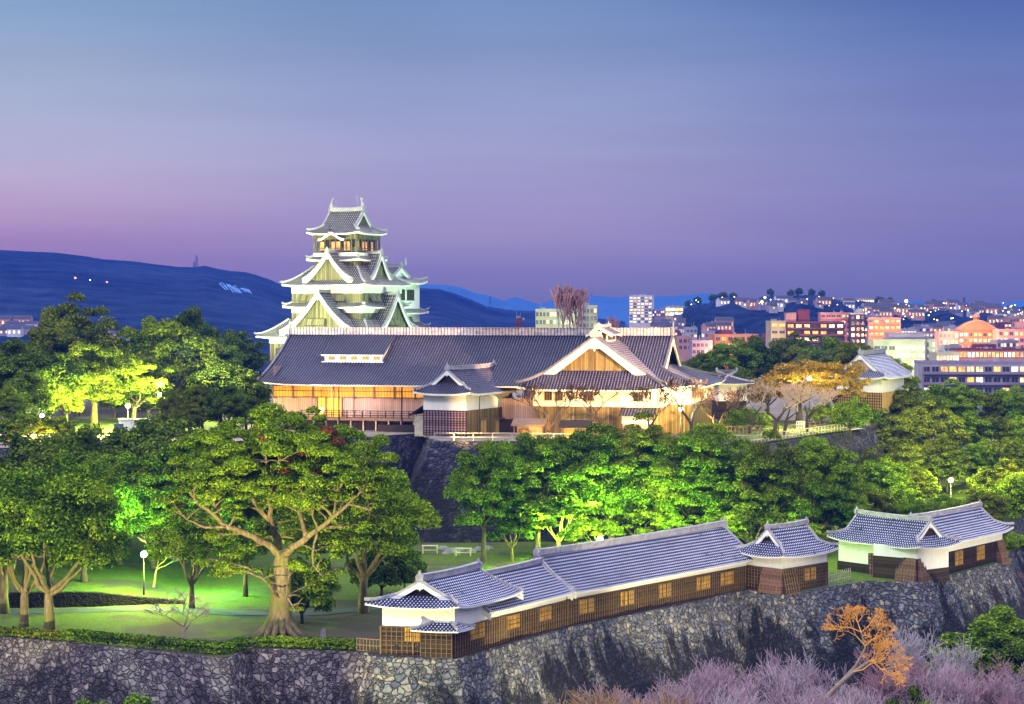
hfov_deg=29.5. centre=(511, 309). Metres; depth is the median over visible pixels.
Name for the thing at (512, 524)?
broadleaf tree
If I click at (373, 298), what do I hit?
window
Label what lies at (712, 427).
clipped bush
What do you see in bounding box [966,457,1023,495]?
broadleaf tree
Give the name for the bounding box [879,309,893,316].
house
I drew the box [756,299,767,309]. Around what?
house
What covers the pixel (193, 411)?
broadleaf tree
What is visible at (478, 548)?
boulder
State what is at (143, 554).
park lamp
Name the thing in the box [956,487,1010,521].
broadleaf tree
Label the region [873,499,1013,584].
angled turret
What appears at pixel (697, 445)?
camphor tree
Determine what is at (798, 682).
bare tree
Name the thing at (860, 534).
angled turret
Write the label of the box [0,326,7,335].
house
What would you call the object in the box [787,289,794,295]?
ridge tree
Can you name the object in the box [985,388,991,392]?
window
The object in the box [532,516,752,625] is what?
long gallery
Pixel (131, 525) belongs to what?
broadleaf tree
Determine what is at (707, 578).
window
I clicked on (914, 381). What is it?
broadleaf tree
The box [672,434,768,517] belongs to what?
camphor tree
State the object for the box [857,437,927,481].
broadleaf tree
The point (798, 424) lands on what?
lattice fence
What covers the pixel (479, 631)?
window
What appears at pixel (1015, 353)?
town building
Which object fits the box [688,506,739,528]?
broadleaf tree
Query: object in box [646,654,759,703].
bare tree
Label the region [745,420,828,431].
rail fence
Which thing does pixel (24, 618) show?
broadleaf tree
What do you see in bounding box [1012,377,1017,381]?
window
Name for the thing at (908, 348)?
town building
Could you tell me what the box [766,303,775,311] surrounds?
house
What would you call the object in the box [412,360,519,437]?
entrance turret
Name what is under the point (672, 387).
bare tree
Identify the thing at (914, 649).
bare tree
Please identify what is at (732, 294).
ridge tree
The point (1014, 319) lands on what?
town building
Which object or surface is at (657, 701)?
bare tree
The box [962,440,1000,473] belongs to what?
broadleaf tree
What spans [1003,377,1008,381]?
window
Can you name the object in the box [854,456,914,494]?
broadleaf tree
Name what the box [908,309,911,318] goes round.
house
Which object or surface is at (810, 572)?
window
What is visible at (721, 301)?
house
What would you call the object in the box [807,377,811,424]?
park lamp
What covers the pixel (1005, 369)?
window
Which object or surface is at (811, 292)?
ridge tree
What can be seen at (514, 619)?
window
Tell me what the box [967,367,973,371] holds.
window
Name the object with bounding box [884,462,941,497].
broadleaf tree
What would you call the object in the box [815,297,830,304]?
house
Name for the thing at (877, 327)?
town building
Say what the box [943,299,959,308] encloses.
house
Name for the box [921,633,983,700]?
bare tree
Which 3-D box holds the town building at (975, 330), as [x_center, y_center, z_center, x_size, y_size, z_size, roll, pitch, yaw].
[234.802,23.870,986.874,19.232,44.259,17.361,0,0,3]
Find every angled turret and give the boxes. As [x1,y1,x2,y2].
[826,506,961,582]
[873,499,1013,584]
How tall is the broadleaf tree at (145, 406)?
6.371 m
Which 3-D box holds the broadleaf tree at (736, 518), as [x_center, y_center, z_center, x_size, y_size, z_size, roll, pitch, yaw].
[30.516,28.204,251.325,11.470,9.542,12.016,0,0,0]
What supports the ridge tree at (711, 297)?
on the wooded ridge
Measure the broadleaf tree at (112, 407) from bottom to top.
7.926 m
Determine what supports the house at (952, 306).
on the wooded ridge
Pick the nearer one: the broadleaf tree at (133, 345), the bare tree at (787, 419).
the bare tree at (787, 419)
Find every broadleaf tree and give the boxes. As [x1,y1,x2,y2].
[0,338,48,389]
[0,351,94,418]
[0,386,33,435]
[0,429,90,569]
[0,460,132,630]
[0,467,54,613]
[0,486,86,626]
[4,369,65,426]
[12,423,137,551]
[24,291,131,412]
[26,320,126,415]
[33,448,142,581]
[47,379,89,419]
[65,341,145,423]
[86,425,154,546]
[89,451,175,565]
[93,362,175,418]
[97,400,130,417]
[114,414,201,538]
[115,315,174,404]
[120,317,225,404]
[120,473,204,568]
[125,392,165,417]
[144,508,241,607]
[150,435,234,557]
[155,388,194,422]
[169,400,203,429]
[170,457,290,565]
[171,305,220,379]
[171,363,216,391]
[176,379,229,428]
[184,337,247,375]
[186,358,263,425]
[200,383,252,421]
[209,497,273,596]
[220,329,268,377]
[225,369,272,431]
[247,404,268,426]
[272,467,442,613]
[276,510,359,572]
[486,510,539,561]
[519,485,600,545]
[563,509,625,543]
[601,492,671,534]
[650,510,693,530]
[681,352,721,375]
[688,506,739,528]
[699,337,763,376]
[706,490,786,543]
[732,368,759,394]
[733,334,783,383]
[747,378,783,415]
[761,359,851,422]
[768,331,824,380]
[784,511,827,538]
[785,335,853,377]
[812,507,850,542]
[813,361,871,422]
[816,341,873,388]
[845,491,897,524]
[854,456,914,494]
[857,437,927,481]
[870,407,918,450]
[873,483,923,513]
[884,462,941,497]
[889,355,908,366]
[889,384,947,423]
[898,499,937,514]
[900,400,972,452]
[903,365,922,391]
[908,378,985,420]
[912,434,973,483]
[922,445,975,492]
[925,493,965,509]
[933,410,993,446]
[956,392,1009,429]
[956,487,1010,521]
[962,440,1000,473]
[964,474,982,491]
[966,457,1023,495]
[967,438,1023,512]
[975,415,1019,443]
[980,384,1023,418]
[984,471,1023,518]
[991,410,1023,451]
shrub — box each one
[0,407,55,436]
[0,414,18,436]
[37,411,79,435]
[74,696,91,703]
[122,692,153,703]
[262,549,340,623]
[344,544,419,595]
[392,548,427,588]
[717,408,746,430]
[733,405,754,428]
[745,409,772,428]
[803,400,833,423]
[828,395,874,436]
[865,409,881,426]
[883,685,924,703]
[917,699,931,703]
[921,614,1023,703]
[968,632,1023,703]
[969,604,1023,645]
[1004,531,1023,557]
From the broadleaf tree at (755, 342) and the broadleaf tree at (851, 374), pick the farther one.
the broadleaf tree at (755, 342)
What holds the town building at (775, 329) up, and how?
on the ground at (876, 703)
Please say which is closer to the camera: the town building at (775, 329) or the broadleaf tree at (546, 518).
the broadleaf tree at (546, 518)
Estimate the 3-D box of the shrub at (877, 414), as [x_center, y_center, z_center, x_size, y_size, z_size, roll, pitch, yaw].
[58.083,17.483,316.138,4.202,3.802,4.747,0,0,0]
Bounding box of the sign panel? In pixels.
[114,423,123,427]
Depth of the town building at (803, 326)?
932.22 m
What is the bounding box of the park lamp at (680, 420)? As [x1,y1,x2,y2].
[679,406,682,435]
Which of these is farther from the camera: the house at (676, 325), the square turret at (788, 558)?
the house at (676, 325)
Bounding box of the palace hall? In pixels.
[257,321,726,435]
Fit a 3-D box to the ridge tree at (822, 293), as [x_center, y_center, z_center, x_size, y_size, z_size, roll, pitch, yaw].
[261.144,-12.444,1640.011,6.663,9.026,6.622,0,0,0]
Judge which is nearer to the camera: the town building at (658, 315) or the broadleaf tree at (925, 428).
the broadleaf tree at (925, 428)
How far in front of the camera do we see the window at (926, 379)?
589.83 m
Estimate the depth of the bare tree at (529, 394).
282.98 m
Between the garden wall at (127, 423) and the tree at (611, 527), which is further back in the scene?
the garden wall at (127, 423)
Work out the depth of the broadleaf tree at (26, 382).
298.31 m
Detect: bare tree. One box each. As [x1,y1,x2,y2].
[138,535,185,586]
[144,587,212,638]
[511,381,580,436]
[542,685,644,703]
[549,283,575,327]
[565,384,624,434]
[565,683,684,703]
[568,287,592,327]
[575,681,675,703]
[606,316,619,327]
[609,677,717,703]
[628,384,680,428]
[631,684,702,703]
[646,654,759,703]
[662,377,719,431]
[675,658,768,703]
[685,687,769,703]
[691,388,749,422]
[708,685,766,703]
[722,386,774,433]
[742,381,816,436]
[753,647,846,703]
[753,648,823,703]
[758,684,854,703]
[760,673,884,703]
[776,380,844,431]
[780,383,811,434]
[806,692,858,703]
[815,676,877,703]
[821,604,913,702]
[831,681,908,703]
[845,640,953,703]
[878,689,947,703]
[883,620,956,695]
[899,657,987,703]
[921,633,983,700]
[927,652,1021,703]
[932,693,962,703]
[969,662,1023,703]
[994,691,1023,703]
[1017,571,1023,580]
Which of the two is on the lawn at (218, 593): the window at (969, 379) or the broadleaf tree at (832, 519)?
the broadleaf tree at (832, 519)
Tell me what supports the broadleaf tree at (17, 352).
on the terrace lawn at (107, 424)
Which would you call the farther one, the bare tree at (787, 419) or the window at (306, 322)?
the window at (306, 322)
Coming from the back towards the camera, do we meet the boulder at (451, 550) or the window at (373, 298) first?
the window at (373, 298)
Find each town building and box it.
[515,311,523,327]
[535,307,577,327]
[562,303,597,327]
[629,294,653,327]
[652,308,665,321]
[666,303,683,321]
[674,329,680,336]
[675,330,691,362]
[683,323,696,339]
[689,337,712,359]
[701,326,714,339]
[708,330,757,368]
[766,319,785,347]
[784,310,843,348]
[818,309,850,342]
[841,296,873,302]
[848,310,865,344]
[865,326,866,344]
[867,313,900,344]
[868,332,924,389]
[901,327,916,331]
[914,351,1023,447]
[916,325,932,337]
[924,335,936,359]
[929,345,958,359]
[934,326,958,350]
[938,341,962,350]
[944,325,957,330]
[951,346,1023,359]
[954,313,995,347]
[971,341,995,347]
[990,338,1018,347]
[993,322,1023,347]
[994,319,1011,328]
[1003,316,1023,326]
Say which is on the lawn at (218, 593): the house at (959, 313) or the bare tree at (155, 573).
the bare tree at (155, 573)
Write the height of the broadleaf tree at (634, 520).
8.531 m
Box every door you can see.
[317,397,341,416]
[480,418,488,434]
[494,418,504,432]
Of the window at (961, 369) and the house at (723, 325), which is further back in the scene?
the house at (723, 325)
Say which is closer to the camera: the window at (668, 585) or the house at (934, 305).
the window at (668, 585)
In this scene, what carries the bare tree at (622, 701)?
on the ground at (876, 703)
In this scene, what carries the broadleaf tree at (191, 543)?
on the lawn at (218, 593)
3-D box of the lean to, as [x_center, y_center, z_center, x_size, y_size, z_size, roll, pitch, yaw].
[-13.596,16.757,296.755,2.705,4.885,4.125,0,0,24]
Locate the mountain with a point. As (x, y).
(612, 307)
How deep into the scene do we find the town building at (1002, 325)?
1199.69 m
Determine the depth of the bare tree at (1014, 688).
194.25 m
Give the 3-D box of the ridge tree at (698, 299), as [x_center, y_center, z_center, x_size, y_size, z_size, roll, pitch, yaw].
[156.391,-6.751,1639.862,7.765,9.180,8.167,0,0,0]
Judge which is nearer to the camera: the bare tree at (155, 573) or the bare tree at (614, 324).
the bare tree at (155, 573)
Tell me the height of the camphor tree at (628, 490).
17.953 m
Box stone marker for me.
[320,628,325,637]
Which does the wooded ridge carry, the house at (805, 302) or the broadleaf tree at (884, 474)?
the house at (805, 302)
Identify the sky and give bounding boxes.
[0,0,1023,303]
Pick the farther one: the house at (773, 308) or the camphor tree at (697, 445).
the house at (773, 308)
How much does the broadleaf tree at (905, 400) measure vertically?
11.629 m
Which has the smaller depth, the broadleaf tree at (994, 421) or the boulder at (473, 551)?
the boulder at (473, 551)
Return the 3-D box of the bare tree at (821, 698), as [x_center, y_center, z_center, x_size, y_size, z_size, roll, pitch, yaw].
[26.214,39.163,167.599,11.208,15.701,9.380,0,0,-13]
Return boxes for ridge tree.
[684,300,692,307]
[693,297,701,302]
[708,294,718,300]
[717,292,727,297]
[728,292,737,299]
[767,288,773,295]
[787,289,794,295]
[794,288,803,296]
[808,288,815,294]
[818,290,825,296]
[873,296,883,302]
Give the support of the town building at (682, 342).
on the ground at (876, 703)
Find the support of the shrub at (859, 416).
on the terrace ground at (776, 406)
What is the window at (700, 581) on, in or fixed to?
in the long gallery at (612, 577)
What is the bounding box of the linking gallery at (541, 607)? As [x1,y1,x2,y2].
[476,557,576,645]
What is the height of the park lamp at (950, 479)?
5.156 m
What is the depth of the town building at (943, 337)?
969.78 m
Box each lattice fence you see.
[356,637,379,652]
[796,421,804,430]
[828,568,850,584]
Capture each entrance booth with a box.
[511,418,546,436]
[558,420,592,437]
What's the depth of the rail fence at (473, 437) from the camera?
281.83 m
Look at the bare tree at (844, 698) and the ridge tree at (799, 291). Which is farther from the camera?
the ridge tree at (799, 291)
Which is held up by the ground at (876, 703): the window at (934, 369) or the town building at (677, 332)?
the town building at (677, 332)
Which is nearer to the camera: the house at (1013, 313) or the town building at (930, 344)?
the town building at (930, 344)
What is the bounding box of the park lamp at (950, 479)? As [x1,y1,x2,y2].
[948,477,952,496]
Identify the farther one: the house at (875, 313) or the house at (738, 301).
the house at (738, 301)
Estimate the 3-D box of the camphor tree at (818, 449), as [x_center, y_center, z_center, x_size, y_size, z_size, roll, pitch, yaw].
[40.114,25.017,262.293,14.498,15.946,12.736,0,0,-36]
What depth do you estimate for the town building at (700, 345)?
880.22 m
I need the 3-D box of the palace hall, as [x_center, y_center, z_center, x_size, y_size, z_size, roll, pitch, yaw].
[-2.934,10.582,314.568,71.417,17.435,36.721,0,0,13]
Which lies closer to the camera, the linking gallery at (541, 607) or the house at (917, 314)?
the linking gallery at (541, 607)
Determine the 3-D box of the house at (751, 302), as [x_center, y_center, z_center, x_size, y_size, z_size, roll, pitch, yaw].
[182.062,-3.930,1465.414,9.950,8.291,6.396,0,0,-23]
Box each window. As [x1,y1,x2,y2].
[296,295,313,302]
[302,319,325,326]
[331,295,345,302]
[369,295,381,302]
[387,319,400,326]
[401,290,405,300]
[404,627,419,641]
[407,290,414,300]
[469,621,484,640]
[508,613,519,629]
[539,605,550,621]
[544,391,551,400]
[555,391,562,400]
[579,599,586,614]
[585,392,592,400]
[588,597,593,612]
[620,591,627,605]
[628,590,633,604]
[659,584,665,597]
[666,582,671,596]
[691,388,703,397]
[696,576,704,590]
[705,575,709,588]
[721,571,728,585]
[729,570,733,583]
[804,566,815,580]
[924,367,929,371]
[924,377,929,381]
[932,367,938,371]
[932,377,938,381]
[941,367,946,371]
[950,367,955,371]
[954,550,962,565]
[959,367,964,371]
[959,377,964,381]
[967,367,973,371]
[967,377,973,381]
[976,367,982,371]
[976,377,982,381]
[976,545,984,560]
[985,367,991,371]
[985,377,991,381]
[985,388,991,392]
[994,367,999,371]
[994,377,999,381]
[1003,367,1008,371]
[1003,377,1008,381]
[1012,367,1017,371]
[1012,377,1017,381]
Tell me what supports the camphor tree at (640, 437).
on the lawn at (218, 593)
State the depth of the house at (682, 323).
1350.58 m
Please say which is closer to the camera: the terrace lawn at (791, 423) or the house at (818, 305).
the terrace lawn at (791, 423)
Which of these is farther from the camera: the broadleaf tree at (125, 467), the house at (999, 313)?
the house at (999, 313)
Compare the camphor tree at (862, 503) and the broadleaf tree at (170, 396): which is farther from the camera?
the broadleaf tree at (170, 396)
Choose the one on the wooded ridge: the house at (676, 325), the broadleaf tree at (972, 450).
the house at (676, 325)
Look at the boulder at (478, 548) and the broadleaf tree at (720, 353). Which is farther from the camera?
the broadleaf tree at (720, 353)
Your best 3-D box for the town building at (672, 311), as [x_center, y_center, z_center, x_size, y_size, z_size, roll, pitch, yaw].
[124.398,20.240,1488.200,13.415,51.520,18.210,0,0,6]
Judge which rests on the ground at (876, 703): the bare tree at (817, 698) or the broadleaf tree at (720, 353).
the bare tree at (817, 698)
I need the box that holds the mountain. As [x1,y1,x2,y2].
[420,284,1023,327]
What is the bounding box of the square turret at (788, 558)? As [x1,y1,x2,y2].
[734,516,838,594]
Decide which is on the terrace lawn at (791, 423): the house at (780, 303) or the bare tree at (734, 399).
the bare tree at (734, 399)
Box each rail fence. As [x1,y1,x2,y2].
[434,433,568,440]
[719,421,872,443]
[725,425,762,434]
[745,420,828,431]
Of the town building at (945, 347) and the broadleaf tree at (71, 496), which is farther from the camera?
the town building at (945, 347)
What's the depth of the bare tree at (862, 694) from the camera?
180.84 m
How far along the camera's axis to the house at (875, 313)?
1387.63 m
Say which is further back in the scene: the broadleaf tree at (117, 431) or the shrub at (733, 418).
the shrub at (733, 418)
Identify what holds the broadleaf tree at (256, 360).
on the terrace ground at (776, 406)
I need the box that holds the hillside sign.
[219,283,251,293]
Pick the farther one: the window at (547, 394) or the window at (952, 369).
the window at (952, 369)
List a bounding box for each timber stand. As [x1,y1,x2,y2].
[422,545,437,553]
[455,547,471,555]
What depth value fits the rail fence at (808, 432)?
290.84 m
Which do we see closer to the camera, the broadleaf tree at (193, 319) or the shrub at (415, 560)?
the shrub at (415, 560)
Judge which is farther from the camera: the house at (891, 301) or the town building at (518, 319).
the house at (891, 301)
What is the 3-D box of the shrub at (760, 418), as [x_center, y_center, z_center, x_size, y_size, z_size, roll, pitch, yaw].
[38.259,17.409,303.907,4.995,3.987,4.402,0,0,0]
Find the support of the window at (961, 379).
in the town building at (992, 376)
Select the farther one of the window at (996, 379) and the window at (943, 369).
the window at (943, 369)
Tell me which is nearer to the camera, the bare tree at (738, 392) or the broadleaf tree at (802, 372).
the bare tree at (738, 392)
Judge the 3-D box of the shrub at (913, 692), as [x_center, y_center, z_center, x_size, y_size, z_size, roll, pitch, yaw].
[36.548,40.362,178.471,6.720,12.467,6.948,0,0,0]
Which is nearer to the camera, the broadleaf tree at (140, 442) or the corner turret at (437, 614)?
the corner turret at (437, 614)
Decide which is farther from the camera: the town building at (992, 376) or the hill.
the hill
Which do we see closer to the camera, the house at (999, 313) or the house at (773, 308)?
the house at (773, 308)
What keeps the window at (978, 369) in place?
in the town building at (992, 376)
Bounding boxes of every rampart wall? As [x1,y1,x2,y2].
[0,426,912,543]
[0,636,378,703]
[365,515,1023,703]
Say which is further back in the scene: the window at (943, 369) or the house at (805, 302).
the house at (805, 302)
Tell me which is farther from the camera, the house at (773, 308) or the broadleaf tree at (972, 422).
the house at (773, 308)
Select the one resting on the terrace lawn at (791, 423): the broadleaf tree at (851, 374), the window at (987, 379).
the broadleaf tree at (851, 374)
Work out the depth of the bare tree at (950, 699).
178.24 m
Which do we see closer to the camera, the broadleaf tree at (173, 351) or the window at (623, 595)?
the window at (623, 595)
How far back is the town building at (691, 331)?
1150.13 m
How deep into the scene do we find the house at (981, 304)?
1555.91 m
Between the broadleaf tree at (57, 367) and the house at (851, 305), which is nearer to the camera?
the broadleaf tree at (57, 367)
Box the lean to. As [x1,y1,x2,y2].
[409,405,423,435]
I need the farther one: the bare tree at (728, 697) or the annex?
the annex
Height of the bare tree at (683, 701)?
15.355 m
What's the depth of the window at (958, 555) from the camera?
244.92 m
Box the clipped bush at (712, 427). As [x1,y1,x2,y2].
[693,422,724,438]
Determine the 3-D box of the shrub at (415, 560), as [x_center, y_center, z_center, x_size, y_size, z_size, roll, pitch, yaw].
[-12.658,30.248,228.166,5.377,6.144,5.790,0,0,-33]
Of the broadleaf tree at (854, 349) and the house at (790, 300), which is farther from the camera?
the house at (790, 300)
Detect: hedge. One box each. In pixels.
[0,626,63,639]
[60,628,252,654]
[252,635,355,649]
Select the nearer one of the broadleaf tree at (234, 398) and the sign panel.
the broadleaf tree at (234, 398)
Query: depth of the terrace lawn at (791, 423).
303.17 m
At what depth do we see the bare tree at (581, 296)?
354.74 m
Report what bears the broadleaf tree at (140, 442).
on the lawn at (218, 593)
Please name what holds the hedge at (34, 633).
on the lawn at (218, 593)
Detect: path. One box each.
[0,438,244,443]
[0,606,381,615]
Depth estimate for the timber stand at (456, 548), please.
256.16 m
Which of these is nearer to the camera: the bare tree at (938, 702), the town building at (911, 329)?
the bare tree at (938, 702)
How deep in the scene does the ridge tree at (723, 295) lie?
1637.48 m
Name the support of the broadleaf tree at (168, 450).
on the lawn at (218, 593)
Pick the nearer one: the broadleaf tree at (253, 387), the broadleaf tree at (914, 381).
the broadleaf tree at (253, 387)
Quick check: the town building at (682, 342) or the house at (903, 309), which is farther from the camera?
the house at (903, 309)
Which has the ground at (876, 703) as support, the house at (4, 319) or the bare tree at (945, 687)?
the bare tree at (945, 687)
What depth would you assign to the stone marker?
194.84 m
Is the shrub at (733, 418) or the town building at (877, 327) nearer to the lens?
the shrub at (733, 418)
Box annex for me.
[712,367,754,418]
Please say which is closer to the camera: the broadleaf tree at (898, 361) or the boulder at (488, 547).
the boulder at (488, 547)
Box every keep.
[254,198,418,366]
[386,258,430,326]
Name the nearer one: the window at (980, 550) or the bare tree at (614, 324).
the window at (980, 550)
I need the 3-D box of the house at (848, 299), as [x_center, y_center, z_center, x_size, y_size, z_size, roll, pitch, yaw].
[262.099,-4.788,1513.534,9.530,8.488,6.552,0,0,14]
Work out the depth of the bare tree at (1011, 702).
188.93 m
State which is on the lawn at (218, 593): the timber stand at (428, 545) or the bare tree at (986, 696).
the timber stand at (428, 545)
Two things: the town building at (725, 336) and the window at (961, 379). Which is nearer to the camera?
the window at (961, 379)
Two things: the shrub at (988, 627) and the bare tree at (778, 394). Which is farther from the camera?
the bare tree at (778, 394)
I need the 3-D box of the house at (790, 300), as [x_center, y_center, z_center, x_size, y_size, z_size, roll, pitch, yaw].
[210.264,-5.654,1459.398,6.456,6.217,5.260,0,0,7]
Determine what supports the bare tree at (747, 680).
on the ground at (876, 703)
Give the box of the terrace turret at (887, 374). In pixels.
[830,346,911,422]
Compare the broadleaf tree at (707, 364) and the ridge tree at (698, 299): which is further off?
the ridge tree at (698, 299)
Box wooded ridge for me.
[672,294,1023,339]
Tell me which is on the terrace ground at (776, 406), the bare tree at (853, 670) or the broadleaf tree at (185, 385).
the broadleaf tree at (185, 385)
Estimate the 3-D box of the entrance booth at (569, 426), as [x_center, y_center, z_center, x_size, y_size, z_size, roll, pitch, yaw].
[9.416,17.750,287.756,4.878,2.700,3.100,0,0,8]
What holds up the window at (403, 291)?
in the keep at (411, 294)
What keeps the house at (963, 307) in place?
on the wooded ridge
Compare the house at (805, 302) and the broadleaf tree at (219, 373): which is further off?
the house at (805, 302)
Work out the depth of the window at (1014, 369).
588.97 m
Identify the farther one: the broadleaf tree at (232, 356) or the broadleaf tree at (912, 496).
the broadleaf tree at (232, 356)
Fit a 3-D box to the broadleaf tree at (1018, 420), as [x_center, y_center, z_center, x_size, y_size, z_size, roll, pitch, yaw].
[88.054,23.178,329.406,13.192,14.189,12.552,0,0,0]
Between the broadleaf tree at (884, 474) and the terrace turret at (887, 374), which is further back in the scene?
the terrace turret at (887, 374)
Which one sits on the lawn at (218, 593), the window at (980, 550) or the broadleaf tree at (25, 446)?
the broadleaf tree at (25, 446)
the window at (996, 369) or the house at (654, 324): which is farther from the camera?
the house at (654, 324)
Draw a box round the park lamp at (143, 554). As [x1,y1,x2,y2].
[141,550,146,594]
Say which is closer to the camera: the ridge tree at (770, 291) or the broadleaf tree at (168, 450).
the broadleaf tree at (168, 450)
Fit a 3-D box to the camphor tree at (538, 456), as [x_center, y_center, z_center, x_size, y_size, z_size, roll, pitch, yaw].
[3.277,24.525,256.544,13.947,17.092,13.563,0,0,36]
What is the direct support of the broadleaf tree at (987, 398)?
on the lawn at (218, 593)
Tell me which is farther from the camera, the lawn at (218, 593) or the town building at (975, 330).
the town building at (975, 330)
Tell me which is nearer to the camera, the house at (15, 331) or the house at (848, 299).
the house at (15, 331)
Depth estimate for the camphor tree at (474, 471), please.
248.09 m
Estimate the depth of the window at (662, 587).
216.14 m
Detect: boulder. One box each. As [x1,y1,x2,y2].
[438,545,447,549]
[444,547,460,554]
[466,549,476,553]
[474,546,480,551]
[486,545,493,549]
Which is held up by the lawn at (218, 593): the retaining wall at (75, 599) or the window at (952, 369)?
the retaining wall at (75, 599)
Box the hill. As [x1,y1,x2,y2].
[0,250,624,371]
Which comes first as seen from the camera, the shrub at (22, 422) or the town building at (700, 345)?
the shrub at (22, 422)
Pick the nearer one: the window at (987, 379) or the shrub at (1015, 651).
the shrub at (1015, 651)
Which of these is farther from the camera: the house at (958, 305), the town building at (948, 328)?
the house at (958, 305)
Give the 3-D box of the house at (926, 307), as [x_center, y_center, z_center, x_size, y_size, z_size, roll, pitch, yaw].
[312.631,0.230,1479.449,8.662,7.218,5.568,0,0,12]
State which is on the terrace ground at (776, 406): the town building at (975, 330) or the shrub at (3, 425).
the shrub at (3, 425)
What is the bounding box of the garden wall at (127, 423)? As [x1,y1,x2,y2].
[118,419,149,430]
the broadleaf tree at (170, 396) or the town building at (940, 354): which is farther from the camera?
the town building at (940, 354)
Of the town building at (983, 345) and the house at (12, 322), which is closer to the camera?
the town building at (983, 345)
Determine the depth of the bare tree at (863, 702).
180.52 m
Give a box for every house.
[0,315,11,325]
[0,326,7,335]
[6,321,18,324]
[7,326,23,336]
[11,315,32,321]
[22,321,38,326]
[23,325,34,334]
[650,322,666,327]
[659,325,671,327]
[668,323,678,328]
[673,315,682,322]
[676,320,686,326]
[701,323,715,330]
[714,317,733,331]
[716,298,729,306]
[716,322,731,329]
[735,298,750,305]
[741,301,745,307]
[746,299,756,309]
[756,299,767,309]
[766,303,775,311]
[769,304,777,312]
[770,300,783,311]
[774,296,787,302]
[788,298,796,302]
[796,300,807,304]
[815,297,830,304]
[815,303,822,308]
[842,302,854,309]
[843,298,854,302]
[857,306,863,312]
[864,303,882,316]
[866,309,870,316]
[870,305,889,311]
[871,311,879,316]
[877,299,894,303]
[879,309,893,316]
[889,305,898,315]
[899,305,908,316]
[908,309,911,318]
[911,309,924,319]
[917,305,928,311]
[922,323,942,332]
[925,301,942,309]
[930,303,945,309]
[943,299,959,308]
[949,304,954,310]
[954,311,962,316]
[955,302,967,309]
[960,304,971,310]
[966,309,979,316]
[968,306,983,312]
[979,303,991,306]
[983,305,1001,314]
[987,315,1002,322]
[994,312,1005,315]
[1009,311,1019,316]
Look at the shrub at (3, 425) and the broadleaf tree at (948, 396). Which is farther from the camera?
the broadleaf tree at (948, 396)
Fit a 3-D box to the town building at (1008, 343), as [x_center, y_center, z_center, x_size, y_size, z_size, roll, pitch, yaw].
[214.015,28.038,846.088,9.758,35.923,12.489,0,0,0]
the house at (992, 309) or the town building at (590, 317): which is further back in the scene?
the house at (992, 309)
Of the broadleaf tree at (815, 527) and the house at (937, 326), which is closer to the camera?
the broadleaf tree at (815, 527)
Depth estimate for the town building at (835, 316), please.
1019.35 m
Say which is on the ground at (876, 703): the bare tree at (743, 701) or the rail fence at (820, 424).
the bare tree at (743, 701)
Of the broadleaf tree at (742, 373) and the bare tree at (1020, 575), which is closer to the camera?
the bare tree at (1020, 575)
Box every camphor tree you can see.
[156,401,415,636]
[442,439,525,562]
[481,432,586,555]
[530,428,628,543]
[567,422,661,538]
[598,411,696,531]
[641,426,743,523]
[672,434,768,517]
[719,429,825,520]
[763,436,863,522]
[811,458,878,545]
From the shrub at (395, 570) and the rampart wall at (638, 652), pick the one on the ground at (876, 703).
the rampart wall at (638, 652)
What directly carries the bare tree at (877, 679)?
on the ground at (876, 703)
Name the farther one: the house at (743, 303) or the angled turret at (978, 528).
the house at (743, 303)
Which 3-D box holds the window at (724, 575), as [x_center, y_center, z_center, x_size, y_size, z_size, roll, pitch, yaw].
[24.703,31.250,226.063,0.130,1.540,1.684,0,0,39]
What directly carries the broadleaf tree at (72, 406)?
on the terrace lawn at (107, 424)
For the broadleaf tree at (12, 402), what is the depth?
288.55 m
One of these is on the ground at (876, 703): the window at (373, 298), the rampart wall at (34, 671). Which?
the rampart wall at (34, 671)
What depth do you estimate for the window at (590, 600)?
205.79 m
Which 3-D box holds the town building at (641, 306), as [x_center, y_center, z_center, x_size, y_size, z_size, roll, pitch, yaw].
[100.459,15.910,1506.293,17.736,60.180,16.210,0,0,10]
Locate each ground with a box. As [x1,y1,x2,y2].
[0,376,875,447]
[224,435,974,703]
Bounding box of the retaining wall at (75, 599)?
[8,591,184,607]
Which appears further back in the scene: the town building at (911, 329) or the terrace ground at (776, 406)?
the town building at (911, 329)
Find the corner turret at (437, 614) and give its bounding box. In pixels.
[364,557,523,658]
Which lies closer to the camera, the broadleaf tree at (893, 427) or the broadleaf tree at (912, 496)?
the broadleaf tree at (912, 496)
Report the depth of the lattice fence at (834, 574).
235.01 m
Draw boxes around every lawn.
[0,447,1023,658]
[28,418,248,432]
[707,420,869,441]
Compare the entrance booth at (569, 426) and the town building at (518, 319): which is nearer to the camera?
the entrance booth at (569, 426)
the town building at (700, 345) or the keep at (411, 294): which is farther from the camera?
the town building at (700, 345)
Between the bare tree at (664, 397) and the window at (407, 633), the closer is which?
the window at (407, 633)
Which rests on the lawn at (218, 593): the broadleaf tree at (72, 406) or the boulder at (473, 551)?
the boulder at (473, 551)
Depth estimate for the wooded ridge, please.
1390.02 m
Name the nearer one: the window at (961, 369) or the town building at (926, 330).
the window at (961, 369)
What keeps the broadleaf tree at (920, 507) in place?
on the lawn at (218, 593)
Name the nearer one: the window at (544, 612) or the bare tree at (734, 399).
the window at (544, 612)
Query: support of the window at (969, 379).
in the town building at (992, 376)
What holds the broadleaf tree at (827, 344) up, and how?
on the terrace ground at (776, 406)
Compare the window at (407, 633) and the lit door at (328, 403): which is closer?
the window at (407, 633)

